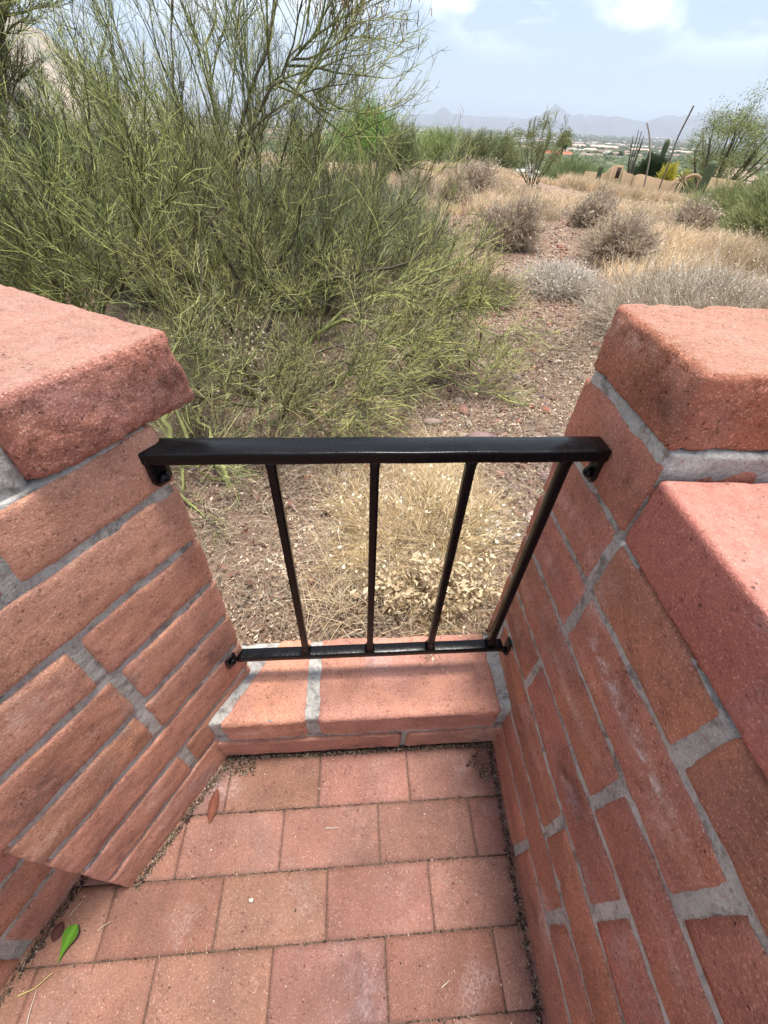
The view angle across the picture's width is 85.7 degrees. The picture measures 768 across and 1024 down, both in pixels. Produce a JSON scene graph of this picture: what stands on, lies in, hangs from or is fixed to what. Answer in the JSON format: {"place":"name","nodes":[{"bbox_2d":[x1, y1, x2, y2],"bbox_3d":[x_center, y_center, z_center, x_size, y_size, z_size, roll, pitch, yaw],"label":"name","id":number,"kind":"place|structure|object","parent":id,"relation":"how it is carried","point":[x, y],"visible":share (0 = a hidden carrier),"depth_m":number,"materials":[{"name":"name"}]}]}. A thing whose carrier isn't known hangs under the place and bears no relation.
{"place":"outdoors","nodes":[
{"label":"outdoors","id":0,"kind":"place"},
{"bbox_2d":[3,16,186,122],"bbox_3d":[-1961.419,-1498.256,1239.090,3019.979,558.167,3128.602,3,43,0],"label":"hills","id":1,"kind":"structure","parent":0,"point":[47,66],"depth_m":1299.23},
{"bbox_2d":[0,741,546,1023],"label":"paving","id":2,"kind":"structure","parent":0,"point":[326,983],"depth_m":0.86,"materials":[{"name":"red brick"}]},
{"bbox_2d":[18,973,52,996],"bbox_3d":[-0.649,0.883,0.771,0.058,0.008,0.006,-19,48,-22],"label":"straw","id":3,"kind":"object","parent":2,"relation":"on","point":[33,988],"visible":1,"depth_m":0.77,"materials":[{"name":"beige plant"}]},
{"bbox_2d":[0,851,81,990],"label":"brick wall","id":4,"kind":"structure","parent":2,"relation":"on","point":[32,896],"depth_m":0.77,"materials":[{"name":"red brick"}]},
{"bbox_2d":[51,922,63,941],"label":"leaf","id":5,"kind":"object","parent":2,"relation":"on","point":[57,931],"visible":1,"depth_m":0.82,"materials":[{"name":"brown plant"}]},
{"bbox_2d":[57,924,78,963],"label":"leaf","id":6,"kind":"object","parent":2,"relation":"on","point":[70,933],"visible":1,"depth_m":0.81,"materials":[{"name":"green plant"}]},
{"bbox_2d":[0,284,250,886],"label":"brick wall","id":7,"kind":"structure","parent":2,"relation":"on","point":[120,681],"depth_m":0.56,"materials":[{"name":"red brick"}]},
{"bbox_2d":[138,436,610,668],"bbox_3d":[-0.023,0.134,0.774,0.668,0.612,0.055,-1,43,-4],"label":"railing","id":8,"kind":"object","parent":7,"relation":"attached to","point":[159,458],"visible":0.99,"depth_m":0.59,"materials":[{"name":"black metal"}]},
{"bbox_2d":[207,788,218,822],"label":"leaf","id":9,"kind":"object","parent":2,"relation":"on","point":[213,806],"visible":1,"depth_m":0.98,"materials":[{"name":"brown plant"}]},
{"bbox_2d":[0,741,544,1023],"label":"grit","id":10,"kind":"object","parent":2,"relation":"on","point":[173,834],"visible":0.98,"depth_m":0.94,"materials":[{"name":"stone"}]},
{"bbox_2d":[73,751,516,1023],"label":"crumbs","id":11,"kind":"object","parent":2,"relation":"on","point":[343,898],"visible":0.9,"depth_m":0.86,"materials":[{"name":"stone"}]},
{"bbox_2d":[208,634,510,755],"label":"brick sill","id":12,"kind":"structure","parent":2,"relation":"on","point":[285,706],"depth_m":0.99,"materials":[{"name":"red brick"}]},
{"bbox_2d":[488,304,767,1023],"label":"brick wall","id":13,"kind":"structure","parent":2,"relation":"on","point":[630,743],"depth_m":0.50,"materials":[{"name":"red brick"}]},
{"bbox_2d":[1,114,767,645],"bbox_3d":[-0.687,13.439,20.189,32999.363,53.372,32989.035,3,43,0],"label":"ground","id":14,"kind":"structure","parent":0,"point":[263,536],"depth_m":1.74,"materials":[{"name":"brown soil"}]},
{"bbox_2d":[0,73,121,292],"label":"undergrowth shrub","id":15,"kind":"object","parent":14,"relation":"on","point":[19,141],"visible":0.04,"depth_m":3.00,"materials":[{"name":"green plant"}]},
{"bbox_2d":[0,0,140,256],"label":"palo verde tree","id":16,"kind":"object","parent":14,"relation":"on","point":[22,74],"visible":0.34,"depth_m":2.82,"materials":[{"name":"green plant"}]},
{"bbox_2d":[3,111,207,275],"bbox_3d":[-2.778,-2.912,3.883,2.264,1.363,2.193,3,43,0],"label":"undergrowth shrub","id":17,"kind":"object","parent":14,"relation":"on","point":[115,184],"visible":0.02,"depth_m":3.70,"materials":[{"name":"green plant"}]},
{"bbox_2d":[0,0,221,314],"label":"palo verde shrub","id":18,"kind":"object","parent":14,"relation":"on","point":[55,264],"visible":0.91,"depth_m":1.49,"materials":[{"name":"green plant"}]},
{"bbox_2d":[0,26,326,318],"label":"palo verde shrub","id":19,"kind":"object","parent":14,"relation":"on","point":[179,216],"visible":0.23,"depth_m":2.54,"materials":[{"name":"green plant"}]},
{"bbox_2d":[51,172,281,326],"bbox_3d":[-1.615,-1.972,3.132,1.789,1.029,1.758,3,43,0],"label":"undergrowth shrub","id":20,"kind":"object","parent":14,"relation":"on","point":[126,287],"visible":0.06,"depth_m":2.93,"materials":[{"name":"green plant"}]},
{"bbox_2d":[87,88,275,225],"bbox_3d":[-2.091,-3.641,4.630,2.495,1.849,2.562,3,43,0],"label":"undergrowth shrub","id":21,"kind":"object","parent":14,"relation":"on","point":[239,174],"visible":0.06,"depth_m":4.42,"materials":[{"name":"green plant"}]},
{"bbox_2d":[149,350,244,437],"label":"dried weed","id":22,"kind":"object","parent":14,"relation":"on","point":[190,434],"visible":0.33,"depth_m":1.80,"materials":[{"name":"green plant"}]},
{"bbox_2d":[100,197,313,550],"bbox_3d":[-0.658,-0.485,1.500,0.794,0.986,1.048,3,43,0],"label":"palo verde shrub","id":23,"kind":"object","parent":14,"relation":"on","point":[224,475],"visible":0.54,"depth_m":1.57,"materials":[{"name":"green plant"}]},
{"bbox_2d":[209,300,285,394],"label":"dried weed","id":24,"kind":"object","parent":14,"relation":"on","point":[252,363],"visible":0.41,"depth_m":2.10,"materials":[{"name":"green plant"}]},
{"bbox_2d":[0,0,500,351],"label":"palo verde tree","id":25,"kind":"object","parent":14,"relation":"on","point":[220,137],"visible":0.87,"depth_m":1.96,"materials":[{"name":"green plant"}]},
{"bbox_2d":[198,151,383,241],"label":"undergrowth shrub","id":26,"kind":"object","parent":14,"relation":"on","point":[292,183],"visible":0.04,"depth_m":4.04,"materials":[{"name":"green plant"}]},
{"bbox_2d":[97,198,507,437],"bbox_3d":[-0.331,-0.843,1.927,1.979,0.892,1.584,3,43,0],"label":"palo verde shrub","id":27,"kind":"object","parent":14,"relation":"on","point":[284,398],"visible":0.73,"depth_m":1.86,"materials":[{"name":"green plant"}]},
{"bbox_2d":[146,0,461,325],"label":"palo verde shrub","id":28,"kind":"object","parent":14,"relation":"on","point":[255,149],"visible":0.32,"depth_m":2.76,"materials":[{"name":"green plant"}]},
{"bbox_2d":[211,190,409,315],"bbox_3d":[-0.623,-2.053,3.382,1.681,0.918,1.643,3,43,0],"label":"undergrowth shrub","id":29,"kind":"object","parent":14,"relation":"on","point":[314,247],"visible":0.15,"depth_m":3.19,"materials":[{"name":"green plant"}]},
{"bbox_2d":[85,178,563,477],"bbox_3d":[-0.167,-0.903,1.972,2.340,1.050,1.537,3,43,0],"label":"palo verde shrub","id":30,"kind":"object","parent":14,"relation":"on","point":[469,304],"visible":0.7,"depth_m":2.02,"materials":[{"name":"green plant"}]},
{"bbox_2d":[290,334,359,389],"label":"dried weed","id":31,"kind":"object","parent":14,"relation":"on","point":[337,357],"visible":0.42,"depth_m":2.28,"materials":[{"name":"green plant"}]},
{"bbox_2d":[321,89,398,163],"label":"creosote bush","id":32,"kind":"object","parent":14,"relation":"on","point":[373,121],"visible":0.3,"depth_m":14.27,"materials":[{"name":"green plant"}]},
{"bbox_2d":[315,148,434,230],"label":"undergrowth shrub","id":33,"kind":"object","parent":14,"relation":"on","point":[384,188],"visible":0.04,"depth_m":4.62,"materials":[{"name":"green plant"}]},
{"bbox_2d":[350,562,418,617],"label":"dried weed","id":34,"kind":"object","parent":14,"relation":"on","point":[383,574],"visible":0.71,"depth_m":1.20,"materials":[{"name":"beige plant"}]},
{"bbox_2d":[246,404,529,672],"bbox_3d":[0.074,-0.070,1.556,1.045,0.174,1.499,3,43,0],"label":"dry grass","id":35,"kind":"structure","parent":14,"relation":"on","point":[415,469],"depth_m":1.42,"materials":[{"name":"beige plant"}]},
{"bbox_2d":[9,114,767,186],"bbox_3d":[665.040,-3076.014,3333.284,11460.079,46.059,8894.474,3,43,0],"label":"distant trees","id":36,"kind":"object","parent":14,"relation":"on","point":[611,160],"visible":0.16,"depth_m":1067.39,"materials":[{"name":"green plant"}]},
{"bbox_2d":[379,106,428,178],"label":"palo verde shrub","id":37,"kind":"object","parent":14,"relation":"on","point":[409,149],"visible":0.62,"depth_m":10.41,"materials":[{"name":"green plant"}]},
{"bbox_2d":[344,178,468,278],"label":"undergrowth shrub","id":38,"kind":"object","parent":14,"relation":"on","point":[413,222],"visible":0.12,"depth_m":3.99,"materials":[{"name":"green plant"}]},
{"bbox_2d":[390,162,440,196],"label":"dead shrub","id":39,"kind":"object","parent":14,"relation":"on","point":[428,185],"visible":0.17,"depth_m":7.42,"materials":[{"name":"beige plant"}]},
{"bbox_2d":[397,339,433,369],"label":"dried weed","id":40,"kind":"object","parent":14,"relation":"on","point":[416,360],"visible":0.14,"depth_m":2.48,"materials":[{"name":"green plant"}]},
{"bbox_2d":[325,182,510,315],"bbox_3d":[0.292,-1.882,3.116,1.525,0.990,1.093,3,43,0],"label":"palo verde shrub","id":41,"kind":"object","parent":14,"relation":"on","point":[394,262],"visible":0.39,"depth_m":3.06,"materials":[{"name":"green plant"}]},
{"bbox_2d":[70,115,767,173],"bbox_3d":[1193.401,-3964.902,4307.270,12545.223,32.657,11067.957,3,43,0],"label":"distant town","id":42,"kind":"object","parent":14,"relation":"on","point":[606,151],"visible":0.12,"depth_m":1704.34},
{"bbox_2d":[379,543,488,631],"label":"dried weed","id":43,"kind":"object","parent":14,"relation":"on","point":[432,582],"visible":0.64,"depth_m":1.18,"materials":[{"name":"beige plant"}]},
{"bbox_2d":[411,122,468,162],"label":"desert bush","id":44,"kind":"object","parent":14,"relation":"on","point":[445,136],"visible":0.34,"depth_m":21.78,"materials":[{"name":"green plant"}]},
{"bbox_2d":[427,168,478,207],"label":"dead shrub","id":45,"kind":"object","parent":14,"relation":"on","point":[460,189],"visible":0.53,"depth_m":6.97,"materials":[{"name":"beige plant"}]},
{"bbox_2d":[431,545,502,608],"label":"dried weed","id":46,"kind":"object","parent":14,"relation":"on","point":[479,590],"visible":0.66,"depth_m":1.21,"materials":[{"name":"beige plant"}]},
{"bbox_2d":[440,125,511,166],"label":"desert bush","id":47,"kind":"object","parent":14,"relation":"on","point":[483,148],"visible":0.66,"depth_m":19.66,"materials":[{"name":"green plant"}]},
{"bbox_2d":[451,150,511,192],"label":"dead shrub","id":48,"kind":"object","parent":14,"relation":"on","point":[479,175],"visible":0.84,"depth_m":9.45,"materials":[{"name":"beige plant"}]},
{"bbox_2d":[468,513,520,552],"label":"dried weed","id":49,"kind":"object","parent":14,"relation":"on","point":[503,528],"visible":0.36,"depth_m":1.44,"materials":[{"name":"beige plant"}]},
{"bbox_2d":[451,264,543,310],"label":"brittlebush","id":50,"kind":"object","parent":14,"relation":"on","point":[501,286],"visible":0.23,"depth_m":3.36,"materials":[{"name":"grey plant"}]},
{"bbox_2d":[485,127,534,174],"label":"desert bush","id":51,"kind":"object","parent":14,"relation":"on","point":[509,164],"visible":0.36,"depth_m":20.19,"materials":[{"name":"green plant"}]},
{"bbox_2d":[470,174,564,253],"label":"dead shrub","id":52,"kind":"object","parent":14,"relation":"on","point":[524,231],"visible":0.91,"depth_m":4.94,"materials":[{"name":"brown plant"}]},
{"bbox_2d":[513,166,538,177],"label":"house","id":53,"kind":"structure","parent":14,"relation":"on","point":[527,170],"depth_m":60.23,"materials":[{"name":"paint"}]},
{"bbox_2d":[483,105,577,187],"bbox_3d":[4.119,-10.159,11.552,2.482,1.841,2.492,3,43,0],"label":"palo verde tree","id":54,"kind":"object","parent":14,"relation":"on","point":[530,135],"visible":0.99,"depth_m":11.47,"materials":[{"name":"green plant"}]},
{"bbox_2d":[500,248,615,304],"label":"brittlebush","id":55,"kind":"object","parent":14,"relation":"on","point":[558,278],"visible":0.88,"depth_m":3.68,"materials":[{"name":"grey plant"}]},
{"bbox_2d":[546,150,572,155],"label":"house","id":56,"kind":"structure","parent":14,"relation":"on","point":[567,153],"depth_m":567.44,"materials":[{"name":"paint"}]},
{"bbox_2d":[539,151,603,181],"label":"desert bush","id":57,"kind":"object","parent":14,"relation":"on","point":[570,166],"visible":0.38,"depth_m":21.54,"materials":[{"name":"green plant"}]},
{"bbox_2d":[558,193,614,228],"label":"dead shrub","id":58,"kind":"object","parent":14,"relation":"on","point":[586,212],"visible":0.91,"depth_m":6.09,"materials":[{"name":"beige plant"}]},
{"bbox_2d":[564,151,609,173],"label":"desert bush","id":59,"kind":"object","parent":14,"relation":"on","point":[595,170],"visible":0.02,"depth_m":23.49,"materials":[{"name":"green plant"}]},
{"bbox_2d":[581,153,602,155],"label":"house","id":60,"kind":"structure","parent":14,"relation":"on","point":[584,154],"depth_m":611.10,"materials":[{"name":"paint"}]},
{"bbox_2d":[579,180,618,210],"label":"dead shrub","id":61,"kind":"object","parent":14,"relation":"on","point":[605,196],"visible":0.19,"depth_m":8.79,"materials":[{"name":"beige plant"}]},
{"bbox_2d":[596,164,603,179],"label":"saguaro cactus","id":62,"kind":"object","parent":14,"relation":"on","point":[600,171],"visible":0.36,"depth_m":19.68,"materials":[{"name":"green plant"}]},
{"bbox_2d":[590,145,618,148],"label":"house","id":63,"kind":"structure","parent":14,"relation":"on","point":[599,146],"depth_m":1255.85,"materials":[{"name":"paint"}]},
{"bbox_2d":[616,151,624,155],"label":"desert tree","id":64,"kind":"object","parent":14,"relation":"on","point":[620,153],"visible":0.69,"depth_m":623.53,"materials":[{"name":"green plant"}]},
{"bbox_2d":[566,191,676,268],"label":"dead shrub","id":65,"kind":"object","parent":14,"relation":"on","point":[626,233],"visible":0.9,"depth_m":4.44,"materials":[{"name":"brown plant"}]},
{"bbox_2d":[550,171,700,203],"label":"tall grass","id":66,"kind":"structure","parent":14,"relation":"on","point":[593,185],"depth_m":16.48,"materials":[{"name":"beige plant"}]},
{"bbox_2d":[667,171,689,194],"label":"yucca","id":67,"kind":"object","parent":66,"relation":"on","point":[682,181],"visible":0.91,"depth_m":18.23,"materials":[{"name":"beige plant"}]},
{"bbox_2d":[627,130,643,173],"bbox_3d":[12.070,-16.891,20.265,0.724,2.648,0.109,16,45,13],"label":"ocotillo","id":68,"kind":"object","parent":14,"relation":"on","point":[628,168],"visible":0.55,"depth_m":20.01,"materials":[{"name":"grey plant"}]},
{"bbox_2d":[643,123,650,186],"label":"agave stalk","id":69,"kind":"object","parent":14,"relation":"on","point":[649,154],"visible":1,"depth_m":19.04,"materials":[{"name":"brown plant"}]},
{"bbox_2d":[630,150,673,177],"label":"round bush","id":70,"kind":"object","parent":14,"relation":"on","point":[656,164],"visible":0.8,"depth_m":21.03,"materials":[{"name":"green plant"}]},
{"bbox_2d":[559,244,767,348],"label":"brittlebush","id":71,"kind":"object","parent":14,"relation":"on","point":[703,289],"visible":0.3,"depth_m":2.90,"materials":[{"name":"grey plant"}]},
{"bbox_2d":[660,138,669,158],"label":"saguaro cactus","id":72,"kind":"object","parent":14,"relation":"on","point":[665,147],"visible":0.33,"depth_m":21.35,"materials":[{"name":"green plant"}]},
{"bbox_2d":[655,160,680,181],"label":"flowering bush","id":73,"kind":"object","parent":14,"relation":"on","point":[671,171],"visible":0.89,"depth_m":20.39,"materials":[{"name":"yellow plant"}]},
{"bbox_2d":[584,165,753,193],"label":"garden wall","id":74,"kind":"structure","parent":14,"relation":"on","point":[614,172],"depth_m":20.00,"materials":[{"name":"paint"}]},
{"bbox_2d":[658,106,693,190],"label":"agave stalk","id":75,"kind":"object","parent":14,"relation":"on","point":[675,145],"visible":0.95,"depth_m":18.49,"materials":[{"name":"brown plant"}]},
{"bbox_2d":[670,168,694,194],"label":"desert bush","id":76,"kind":"object","parent":14,"relation":"on","point":[684,190],"visible":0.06,"depth_m":24.26,"materials":[{"name":"green plant"}]},
{"bbox_2d":[657,193,725,234],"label":"dead shrub","id":77,"kind":"object","parent":14,"relation":"on","point":[701,213],"visible":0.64,"depth_m":5.71,"materials":[{"name":"beige plant"}]},
{"bbox_2d":[677,188,720,214],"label":"palo verde shrub","id":78,"kind":"object","parent":14,"relation":"on","point":[695,198],"depth_m":8.15,"materials":[{"name":"plant"}]},
{"bbox_2d":[697,160,717,190],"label":"saguaro cactus","id":79,"kind":"object","parent":14,"relation":"on","point":[709,172],"visible":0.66,"depth_m":16.83,"materials":[{"name":"green plant"}]},
{"bbox_2d":[663,165,767,233],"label":"palo verde shrub","id":80,"kind":"object","parent":14,"relation":"on","point":[727,195],"visible":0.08,"depth_m":6.85,"materials":[{"name":"green plant"}]},
{"bbox_2d":[676,76,767,189],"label":"mesquite tree","id":81,"kind":"object","parent":14,"relation":"on","point":[725,159],"visible":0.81,"depth_m":20.99,"materials":[{"name":"green plant"}]},
{"bbox_2d":[700,167,756,182],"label":"house","id":82,"kind":"structure","parent":14,"relation":"on","point":[741,175],"depth_m":62.02,"materials":[{"name":"paint"}]},
{"bbox_2d":[715,169,767,245],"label":"palo verde shrub","id":83,"kind":"object","parent":14,"relation":"on","point":[747,215],"visible":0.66,"depth_m":5.78,"materials":[{"name":"green plant"}]},
{"bbox_2d":[10,0,767,120],"label":"sky","id":84,"kind":"structure","parent":0,"point":[637,60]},
{"bbox_2d":[120,148,767,334],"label":"dry grass","id":85,"kind":"structure","parent":0,"point":[739,248],"depth_m":5.42,"materials":[{"name":"beige plant"}]},
{"bbox_2d":[677,168,694,179],"bbox_3d":[14.755,-16.561,20.282,0.927,0.504,0.892,3,43,0],"label":"prickly pear","id":86,"kind":"object","parent":85,"relation":"on","point":[688,170],"visible":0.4,"depth_m":20.20,"materials":[{"name":"yellow plant"}]},
{"bbox_2d":[144,99,767,142],"bbox_3d":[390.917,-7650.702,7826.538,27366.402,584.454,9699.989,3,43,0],"label":"mountains","id":87,"kind":"structure","parent":0,"point":[668,126],"depth_m":8798.89,"materials":[{"name":"grey stone"}]},
{"bbox_2d":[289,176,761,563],"bbox_3d":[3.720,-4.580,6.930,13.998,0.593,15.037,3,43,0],"label":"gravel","id":88,"kind":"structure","parent":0,"point":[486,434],"depth_m":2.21,"materials":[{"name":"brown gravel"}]},
{"bbox_2d":[557,131,571,158],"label":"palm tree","id":89,"kind":"object","parent":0,"point":[565,147],"visible":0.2,"depth_m":81.11,"materials":[{"name":"green plant"}]}
]}

